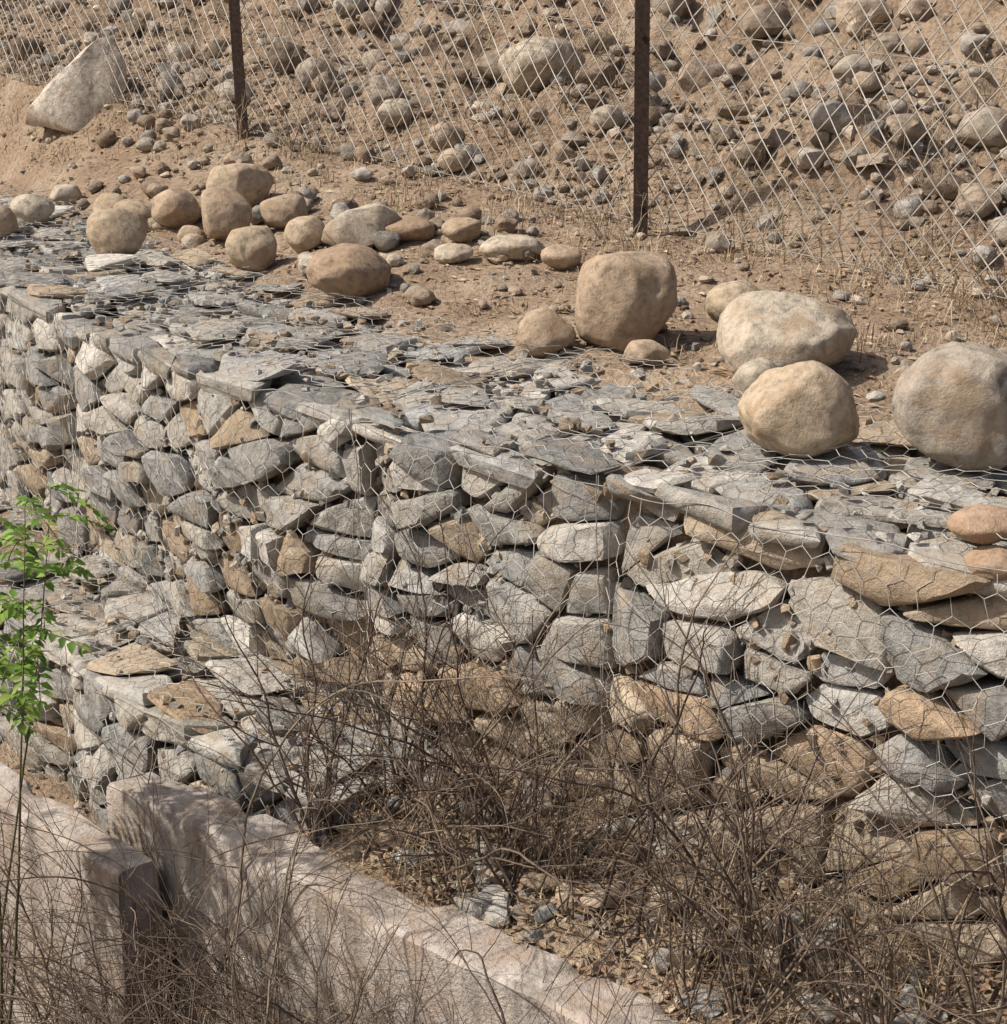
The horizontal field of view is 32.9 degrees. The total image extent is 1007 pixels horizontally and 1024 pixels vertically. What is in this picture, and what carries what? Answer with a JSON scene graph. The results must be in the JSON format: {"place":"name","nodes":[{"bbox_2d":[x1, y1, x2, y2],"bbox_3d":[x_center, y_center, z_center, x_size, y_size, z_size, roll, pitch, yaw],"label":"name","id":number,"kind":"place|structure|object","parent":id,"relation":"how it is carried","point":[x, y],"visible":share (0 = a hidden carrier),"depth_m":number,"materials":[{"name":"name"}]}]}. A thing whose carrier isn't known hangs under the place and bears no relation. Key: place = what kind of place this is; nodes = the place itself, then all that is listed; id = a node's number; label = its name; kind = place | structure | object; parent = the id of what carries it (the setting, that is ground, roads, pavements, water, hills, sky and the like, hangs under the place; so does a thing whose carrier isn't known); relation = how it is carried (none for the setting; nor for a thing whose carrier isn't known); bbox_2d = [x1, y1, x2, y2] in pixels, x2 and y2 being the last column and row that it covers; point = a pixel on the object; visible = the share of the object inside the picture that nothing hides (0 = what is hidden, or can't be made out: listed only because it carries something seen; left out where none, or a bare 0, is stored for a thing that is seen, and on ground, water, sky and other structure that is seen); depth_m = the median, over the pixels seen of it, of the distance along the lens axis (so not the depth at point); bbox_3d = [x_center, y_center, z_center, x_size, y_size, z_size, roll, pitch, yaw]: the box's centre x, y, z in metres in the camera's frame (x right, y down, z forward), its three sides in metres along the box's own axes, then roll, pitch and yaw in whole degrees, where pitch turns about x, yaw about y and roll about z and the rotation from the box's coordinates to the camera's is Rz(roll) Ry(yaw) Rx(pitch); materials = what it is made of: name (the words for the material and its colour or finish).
{"place":"outdoors","nodes":[
{"label":"outdoors","id":0,"kind":"place"},
{"bbox_2d":[0,0,1006,1023],"bbox_3d":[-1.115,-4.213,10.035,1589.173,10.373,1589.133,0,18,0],"label":"ground","id":1,"kind":"structure","parent":0,"point":[471,291],"depth_m":9.19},
{"bbox_2d":[0,483,113,1023],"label":"green shrub","id":2,"kind":"object","parent":1,"relation":"on","point":[26,666],"visible":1,"depth_m":5.54,"materials":[{"name":"green plant"}]},
{"bbox_2d":[0,798,134,1023],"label":"dry shrub","id":3,"kind":"object","parent":1,"relation":"on","point":[38,1016],"visible":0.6,"depth_m":5.79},
{"bbox_2d":[25,36,126,132],"bbox_3d":[-3.238,-3.259,12.958,0.779,0.700,0.604,0,18,0],"label":"slope rock","id":4,"kind":"object","parent":1,"relation":"on","point":[69,93],"visible":0.88,"depth_m":12.76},
{"bbox_2d":[0,820,167,1023],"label":"dry shrub","id":5,"kind":"object","parent":1,"relation":"on","point":[36,1007],"visible":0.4,"depth_m":6.04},
{"bbox_2d":[0,762,168,1023],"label":"concrete wall","id":6,"kind":"structure","parent":1,"relation":"on","point":[91,837],"depth_m":6.18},
{"bbox_2d":[0,851,267,1023],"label":"dry shrub","id":7,"kind":"object","parent":1,"relation":"on","point":[129,1014],"visible":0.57,"depth_m":5.45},
{"bbox_2d":[0,786,272,1023],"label":"dry shrub","id":8,"kind":"object","parent":1,"relation":"on","point":[35,937],"visible":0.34,"depth_m":5.91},
{"bbox_2d":[0,685,272,1023],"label":"dry shrub","id":9,"kind":"object","parent":1,"relation":"on","point":[24,995],"visible":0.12,"depth_m":6.19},
{"bbox_2d":[0,751,314,1023],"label":"dry shrub","id":10,"kind":"object","parent":1,"relation":"on","point":[86,1007],"visible":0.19,"depth_m":5.64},
{"bbox_2d":[151,187,200,227],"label":"boulder","id":11,"kind":"object","parent":1,"relation":"on","point":[175,207],"visible":1,"depth_m":9.86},
{"bbox_2d":[1,791,362,1023],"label":"dry shrub","id":12,"kind":"object","parent":1,"relation":"on","point":[139,949],"visible":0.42,"depth_m":5.76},
{"bbox_2d":[0,746,407,1023],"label":"dry shrub","id":13,"kind":"object","parent":1,"relation":"on","point":[169,924],"visible":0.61,"depth_m":5.46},
{"bbox_2d":[28,867,389,1023],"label":"dry shrub","id":14,"kind":"object","parent":1,"relation":"on","point":[233,969],"visible":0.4,"depth_m":5.57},
{"bbox_2d":[0,487,445,827],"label":"wire basket","id":15,"kind":"object","parent":1,"relation":"on","point":[71,734],"visible":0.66,"depth_m":7.04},
{"bbox_2d":[201,186,251,240],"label":"boulder","id":16,"kind":"object","parent":1,"relation":"on","point":[225,211],"visible":0.91,"depth_m":9.36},
{"bbox_2d":[0,498,455,833],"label":"packed stones","id":17,"kind":"object","parent":1,"relation":"on","point":[95,670],"visible":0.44,"depth_m":6.96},
{"bbox_2d":[206,163,273,206],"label":"boulder","id":18,"kind":"object","parent":1,"relation":"on","point":[251,184],"visible":0.69,"depth_m":9.96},
{"bbox_2d":[77,766,420,1023],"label":"dry shrub","id":19,"kind":"object","parent":1,"relation":"on","point":[289,909],"visible":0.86,"depth_m":5.12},
{"bbox_2d":[225,225,276,272],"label":"boulder","id":20,"kind":"object","parent":1,"relation":"on","point":[254,246],"visible":0.92,"depth_m":8.78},
{"bbox_2d":[86,809,420,1023],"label":"dry shrub","id":21,"kind":"object","parent":1,"relation":"on","point":[278,967],"visible":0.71,"depth_m":5.30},
{"bbox_2d":[46,886,463,1023],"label":"dry shrub","id":22,"kind":"object","parent":1,"relation":"on","point":[183,971],"visible":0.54,"depth_m":5.07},
{"bbox_2d":[0,803,521,1023],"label":"dry shrub","id":23,"kind":"object","parent":1,"relation":"on","point":[35,992],"visible":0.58,"depth_m":5.33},
{"bbox_2d":[126,750,417,1023],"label":"dry shrub","id":24,"kind":"object","parent":1,"relation":"on","point":[271,973],"visible":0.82,"depth_m":5.09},
{"bbox_2d":[117,516,448,846],"bbox_3d":[-0.762,0.575,5.752,1.184,1.239,0.836,0,18,0],"label":"dry shrub","id":25,"kind":"object","parent":1,"relation":"on","point":[324,786],"visible":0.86,"depth_m":5.71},
{"bbox_2d":[260,194,307,228],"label":"boulder","id":26,"kind":"object","parent":1,"relation":"on","point":[280,211],"visible":0.81,"depth_m":9.47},
{"bbox_2d":[0,592,580,1023],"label":"dry shrub","id":27,"kind":"object","parent":1,"relation":"on","point":[236,914],"visible":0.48,"depth_m":5.75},
{"bbox_2d":[140,902,462,1023],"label":"dry shrub","id":28,"kind":"object","parent":1,"relation":"on","point":[357,1006],"visible":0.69,"depth_m":4.84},
{"bbox_2d":[171,868,437,1023],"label":"dry shrub","id":29,"kind":"object","parent":1,"relation":"on","point":[297,999],"visible":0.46,"depth_m":4.91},
{"bbox_2d":[284,216,324,253],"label":"boulder","id":30,"kind":"object","parent":1,"relation":"on","point":[303,234],"visible":0.91,"depth_m":9.06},
{"bbox_2d":[238,690,377,835],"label":"dry shrub","id":31,"kind":"object","parent":1,"relation":"on","point":[328,785],"visible":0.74,"depth_m":5.86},
{"bbox_2d":[295,57,336,88],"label":"boulder","id":32,"kind":"object","parent":1,"relation":"on","point":[309,64],"visible":0.66,"depth_m":11.75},
{"bbox_2d":[237,638,421,831],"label":"dry shrub","id":33,"kind":"object","parent":1,"relation":"on","point":[331,810],"visible":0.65,"depth_m":5.73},
{"bbox_2d":[269,714,406,859],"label":"dry shrub","id":34,"kind":"object","parent":1,"relation":"on","point":[360,804],"visible":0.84,"depth_m":5.67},
{"bbox_2d":[305,243,391,299],"bbox_3d":[-0.742,-1.145,8.176,0.410,0.270,0.387,0,18,0],"label":"boulder","id":35,"kind":"object","parent":1,"relation":"on","point":[355,270],"visible":0.98,"depth_m":8.05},
{"bbox_2d":[228,570,474,813],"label":"dry shrub","id":36,"kind":"object","parent":1,"relation":"on","point":[360,779],"visible":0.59,"depth_m":6.07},
{"bbox_2d":[259,654,456,892],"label":"dry shrub","id":37,"kind":"object","parent":1,"relation":"on","point":[427,820],"visible":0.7,"depth_m":5.61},
{"bbox_2d":[321,202,401,245],"bbox_3d":[-0.734,-1.529,9.019,0.463,0.231,0.384,0,18,0],"label":"boulder","id":38,"kind":"object","parent":1,"relation":"on","point":[363,225],"visible":0.84,"depth_m":8.86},
{"bbox_2d":[251,577,483,872],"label":"dry shrub","id":39,"kind":"object","parent":1,"relation":"on","point":[359,792],"visible":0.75,"depth_m":5.86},
{"bbox_2d":[186,682,569,878],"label":"dry shrub","id":40,"kind":"object","parent":1,"relation":"on","point":[473,816],"visible":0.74,"depth_m":5.47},
{"bbox_2d":[0,857,758,1023],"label":"dry shrub","id":41,"kind":"object","parent":1,"relation":"on","point":[243,988],"visible":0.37,"depth_m":4.86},
{"bbox_2d":[292,682,490,863],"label":"dry shrub","id":42,"kind":"object","parent":1,"relation":"on","point":[394,837],"visible":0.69,"depth_m":5.63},
{"bbox_2d":[106,772,678,1023],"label":"concrete wall","id":43,"kind":"structure","parent":1,"relation":"on","point":[512,968],"depth_m":5.52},
{"bbox_2d":[376,98,412,126],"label":"boulder","id":44,"kind":"object","parent":1,"relation":"on","point":[395,113],"visible":0.85,"depth_m":10.86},
{"bbox_2d":[384,216,434,241],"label":"boulder","id":45,"kind":"object","parent":1,"relation":"on","point":[413,228],"visible":0.84,"depth_m":8.88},
{"bbox_2d":[275,488,556,805],"bbox_3d":[-0.238,0.513,5.702,0.908,1.218,1.561,-7,19,-22],"label":"dry shrub","id":46,"kind":"object","parent":1,"relation":"on","point":[421,691],"visible":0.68,"depth_m":5.85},
{"bbox_2d":[207,510,643,861],"bbox_3d":[-0.228,0.563,5.465,1.301,1.241,0.998,0,18,0],"label":"dry shrub","id":47,"kind":"object","parent":1,"relation":"on","point":[491,806],"visible":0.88,"depth_m":5.43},
{"bbox_2d":[265,532,639,858],"bbox_3d":[-0.120,0.647,5.536,0.966,1.114,1.434,-8,19,-22],"label":"dry shrub","id":48,"kind":"object","parent":1,"relation":"on","point":[480,740],"visible":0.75,"depth_m":5.51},
{"bbox_2d":[434,243,472,263],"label":"boulder","id":49,"kind":"object","parent":1,"relation":"on","point":[451,253],"visible":1,"depth_m":8.46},
{"bbox_2d":[280,668,631,892],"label":"dry shrub","id":50,"kind":"object","parent":1,"relation":"on","point":[513,835],"visible":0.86,"depth_m":5.38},
{"bbox_2d":[261,645,660,964],"bbox_3d":[-0.274,0.920,5.138,0.927,0.865,1.980,-5,19,-15],"label":"dry shrub","id":51,"kind":"object","parent":1,"relation":"on","point":[444,875],"visible":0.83,"depth_m":4.99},
{"bbox_2d":[441,217,480,242],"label":"boulder","id":52,"kind":"object","parent":1,"relation":"on","point":[461,229],"visible":1,"depth_m":8.77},
{"bbox_2d":[353,572,605,882],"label":"dry shrub","id":53,"kind":"object","parent":1,"relation":"on","point":[563,752],"visible":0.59,"depth_m":5.61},
{"bbox_2d":[0,0,1006,301],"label":"hillside rubble","id":54,"kind":"object","parent":1,"relation":"on","point":[750,24],"visible":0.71,"depth_m":9.99,"materials":[{"name":"stone"}]},
{"bbox_2d":[0,188,1006,975],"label":"wire basket","id":55,"kind":"object","parent":1,"relation":"on","point":[332,336],"visible":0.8,"depth_m":6.33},
{"bbox_2d":[0,198,1006,979],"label":"packed stones","id":56,"kind":"object","parent":55,"relation":"in","point":[726,492],"visible":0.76,"depth_m":5.90,"materials":[{"name":"stone"}]},
{"bbox_2d":[9,194,54,225],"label":"boulder","id":57,"kind":"object","parent":56,"relation":"on","point":[24,208],"visible":0.87,"depth_m":10.32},
{"bbox_2d":[86,207,146,254],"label":"boulder","id":58,"kind":"object","parent":56,"relation":"on","point":[118,230],"visible":0.93,"depth_m":9.18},
{"bbox_2d":[517,307,576,357],"bbox_3d":[0.177,-0.736,7.115,0.239,0.230,0.240,6,19,19],"label":"boulder","id":59,"kind":"object","parent":56,"relation":"on","point":[544,327],"visible":0.9,"depth_m":7.04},
{"bbox_2d":[732,357,777,396],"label":"boulder","id":60,"kind":"object","parent":56,"relation":"on","point":[746,375],"visible":0.41,"depth_m":6.22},
{"bbox_2d":[737,360,859,458],"bbox_3d":[0.967,-0.338,5.589,0.395,0.330,0.326,0,18,0],"label":"boulder","id":61,"kind":"object","parent":56,"relation":"on","point":[805,408],"visible":0.98,"depth_m":5.47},
{"bbox_2d":[891,341,1006,471],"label":"boulder","id":62,"kind":"object","parent":56,"relation":"on","point":[949,405],"visible":0.99,"depth_m":5.29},
{"bbox_2d":[964,544,1006,580],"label":"boulder","id":63,"kind":"object","parent":56,"relation":"on","point":[991,556],"visible":0.98,"depth_m":4.65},
{"bbox_2d":[947,504,1006,544],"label":"boulder","id":64,"kind":"object","parent":63,"relation":"on","point":[983,524],"visible":1,"depth_m":4.68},
{"bbox_2d":[0,0,1006,299],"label":"chain link fence","id":65,"kind":"object","parent":1,"relation":"on","point":[642,96],"visible":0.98,"depth_m":8.76,"materials":[{"name":"metal"}]},
{"bbox_2d":[0,0,1006,415],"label":"path gravel","id":66,"kind":"structure","parent":1,"relation":"on","point":[420,296],"depth_m":9.53,"materials":[{"name":"stone"}]},
{"bbox_2d":[0,734,1006,1023],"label":"foot rubble","id":67,"kind":"object","parent":1,"relation":"on","point":[490,902],"visible":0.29,"depth_m":5.32,"materials":[{"name":"gravel"}]},
{"bbox_2d":[0,0,1006,389],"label":"dry grass","id":68,"kind":"structure","parent":1,"relation":"on","point":[552,214],"depth_m":9.14,"materials":[{"name":"plant"}]},
{"bbox_2d":[377,854,630,1023],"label":"dry shrub","id":69,"kind":"object","parent":1,"relation":"on","point":[490,986],"visible":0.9,"depth_m":4.60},
{"bbox_2d":[7,247,1006,915],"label":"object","id":70,"kind":"object","parent":1,"relation":"on","point":[893,683],"visible":0.04,"depth_m":5.53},
{"bbox_2d":[323,613,690,899],"bbox_3d":[-0.018,0.804,5.379,1.135,0.925,1.570,0,18,0],"label":"dry shrub","id":71,"kind":"object","parent":1,"relation":"on","point":[507,881],"visible":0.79,"depth_m":5.43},
{"bbox_2d":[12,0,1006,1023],"bbox_3d":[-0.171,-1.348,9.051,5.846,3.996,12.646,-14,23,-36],"label":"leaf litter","id":72,"kind":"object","parent":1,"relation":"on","point":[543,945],"visible":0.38,"depth_m":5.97,"materials":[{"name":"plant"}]},
{"bbox_2d":[479,234,543,261],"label":"boulder","id":73,"kind":"object","parent":1,"relation":"on","point":[513,246],"visible":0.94,"depth_m":8.42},
{"bbox_2d":[414,716,608,886],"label":"dry shrub","id":74,"kind":"object","parent":1,"relation":"on","point":[554,846],"visible":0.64,"depth_m":5.44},
{"bbox_2d":[443,707,622,872],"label":"dry shrub","id":75,"kind":"object","parent":1,"relation":"on","point":[497,829],"visible":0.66,"depth_m":5.51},
{"bbox_2d":[480,675,589,890],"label":"dry shrub","id":76,"kind":"object","parent":1,"relation":"on","point":[515,869],"visible":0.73,"depth_m":5.47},
{"bbox_2d":[498,36,585,94],"bbox_3d":[0.237,-2.745,10.516,0.540,0.360,0.471,0,18,0],"label":"boulder","id":77,"kind":"object","parent":1,"relation":"on","point":[533,44],"visible":0.66,"depth_m":10.35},
{"bbox_2d":[332,633,771,915],"bbox_3d":[0.172,0.684,5.618,1.456,0.997,1.377,-9,20,-27],"label":"dry shrub","id":78,"kind":"object","parent":1,"relation":"on","point":[475,825],"visible":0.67,"depth_m":5.42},
{"bbox_2d":[541,244,581,269],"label":"boulder","id":79,"kind":"object","parent":1,"relation":"on","point":[560,257],"visible":1,"depth_m":8.27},
{"bbox_2d":[480,725,657,878],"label":"dry shrub","id":80,"kind":"object","parent":1,"relation":"on","point":[598,842],"visible":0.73,"depth_m":5.44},
{"bbox_2d":[590,104,623,130],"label":"boulder","id":81,"kind":"object","parent":1,"relation":"on","point":[601,114],"visible":0.82,"depth_m":9.82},
{"bbox_2d":[446,622,790,870],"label":"dry shrub","id":82,"kind":"object","parent":1,"relation":"on","point":[596,826],"visible":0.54,"depth_m":5.55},
{"bbox_2d":[575,251,677,351],"bbox_3d":[0.508,-0.858,7.081,0.419,0.450,0.371,0,18,0],"label":"boulder","id":83,"kind":"object","parent":1,"relation":"on","point":[624,299],"visible":0.91,"depth_m":6.94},
{"bbox_2d":[622,339,670,364],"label":"boulder","id":84,"kind":"object","parent":1,"relation":"on","point":[648,349],"visible":0.88,"depth_m":6.76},
{"bbox_2d":[291,606,1006,1023],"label":"dry stalk","id":85,"kind":"object","parent":1,"relation":"on","point":[851,952],"visible":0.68,"depth_m":4.97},
{"bbox_2d":[305,757,1006,1023],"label":"dry grass","id":86,"kind":"structure","parent":1,"relation":"on","point":[665,980],"depth_m":5.20,"materials":[{"name":"plant"}]},
{"bbox_2d":[449,473,901,1022],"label":"dry shrub","id":87,"kind":"object","parent":1,"relation":"on","point":[633,834],"visible":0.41,"depth_m":5.24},
{"bbox_2d":[562,642,810,1023],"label":"dry shrub","id":88,"kind":"object","parent":1,"relation":"on","point":[791,949],"visible":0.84,"depth_m":4.92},
{"bbox_2d":[605,807,769,969],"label":"dry shrub","id":89,"kind":"object","parent":1,"relation":"on","point":[687,949],"visible":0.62,"depth_m":4.94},
{"bbox_2d":[653,855,757,1018],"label":"dry shrub","id":90,"kind":"object","parent":1,"relation":"on","point":[709,991],"visible":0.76,"depth_m":4.83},
{"bbox_2d":[568,733,845,915],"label":"dry shrub","id":91,"kind":"object","parent":1,"relation":"on","point":[637,847],"visible":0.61,"depth_m":5.24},
{"bbox_2d":[600,695,833,982],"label":"dry shrub","id":92,"kind":"object","parent":1,"relation":"on","point":[682,870],"visible":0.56,"depth_m":5.02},
{"bbox_2d":[706,280,760,322],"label":"boulder","id":93,"kind":"object","parent":1,"relation":"on","point":[720,297],"visible":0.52,"depth_m":7.21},
{"bbox_2d":[559,525,916,1023],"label":"dry shrub","id":94,"kind":"object","parent":1,"relation":"on","point":[749,957],"visible":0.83,"depth_m":4.62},
{"bbox_2d":[518,590,995,1023],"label":"dry shrub","id":95,"kind":"object","parent":1,"relation":"on","point":[643,888],"visible":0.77,"depth_m":4.83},
{"bbox_2d":[563,648,950,1013],"bbox_3d":[0.547,0.804,4.782,1.117,1.329,0.933,-8,20,-24],"label":"dry shrub","id":96,"kind":"object","parent":1,"relation":"on","point":[702,948],"visible":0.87,"depth_m":4.79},
{"bbox_2d":[653,700,890,1023],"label":"dry shrub","id":97,"kind":"object","parent":1,"relation":"on","point":[737,997],"visible":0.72,"depth_m":4.84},
{"bbox_2d":[602,805,952,1023],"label":"dry shrub","id":98,"kind":"object","parent":1,"relation":"on","point":[888,1002],"visible":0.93,"depth_m":4.61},
{"bbox_2d":[550,697,1006,1023],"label":"dry shrub","id":99,"kind":"object","parent":1,"relation":"on","point":[790,966],"visible":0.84,"depth_m":4.80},
{"bbox_2d":[702,793,854,1023],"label":"dry shrub","id":100,"kind":"object","parent":1,"relation":"on","point":[787,993],"visible":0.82,"depth_m":4.83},
{"bbox_2d":[716,290,856,373],"bbox_3d":[1.100,-0.682,6.613,0.540,0.340,0.478,0,18,0],"label":"boulder","id":101,"kind":"object","parent":1,"relation":"on","point":[780,329],"visible":0.86,"depth_m":6.47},
{"bbox_2d":[686,777,917,1023],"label":"dry shrub","id":102,"kind":"object","parent":1,"relation":"on","point":[852,931],"visible":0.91,"depth_m":4.50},
{"bbox_2d":[635,787,1006,1023],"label":"dry shrub","id":103,"kind":"object","parent":1,"relation":"on","point":[917,911],"visible":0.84,"depth_m":4.65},
{"bbox_2d":[645,618,999,1023],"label":"dry shrub","id":104,"kind":"object","parent":1,"relation":"on","point":[818,950],"visible":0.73,"depth_m":4.88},
{"bbox_2d":[832,54,870,83],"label":"boulder","id":105,"kind":"object","parent":1,"relation":"on","point":[841,67],"visible":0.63,"depth_m":9.24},
{"bbox_2d":[763,897,1006,1023],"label":"dry shrub","id":106,"kind":"object","parent":1,"relation":"on","point":[932,1014],"visible":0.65,"depth_m":4.66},
{"bbox_2d":[779,671,1006,1023],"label":"dry shrub","id":107,"kind":"object","parent":1,"relation":"on","point":[1003,930],"visible":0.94,"depth_m":4.54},
{"bbox_2d":[801,714,1006,1023],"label":"dry shrub","id":108,"kind":"object","parent":1,"relation":"on","point":[973,1007],"visible":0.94,"depth_m":4.51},
{"bbox_2d":[804,784,1006,1010],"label":"dry shrub","id":109,"kind":"object","parent":1,"relation":"on","point":[920,976],"visible":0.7,"depth_m":4.86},
{"bbox_2d":[867,663,1006,962],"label":"dry shrub","id":110,"kind":"object","parent":1,"relation":"on","point":[999,871],"visible":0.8,"depth_m":4.50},
{"bbox_2d":[955,106,1006,147],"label":"boulder","id":111,"kind":"object","parent":1,"relation":"on","point":[984,123],"visible":0.8,"depth_m":8.73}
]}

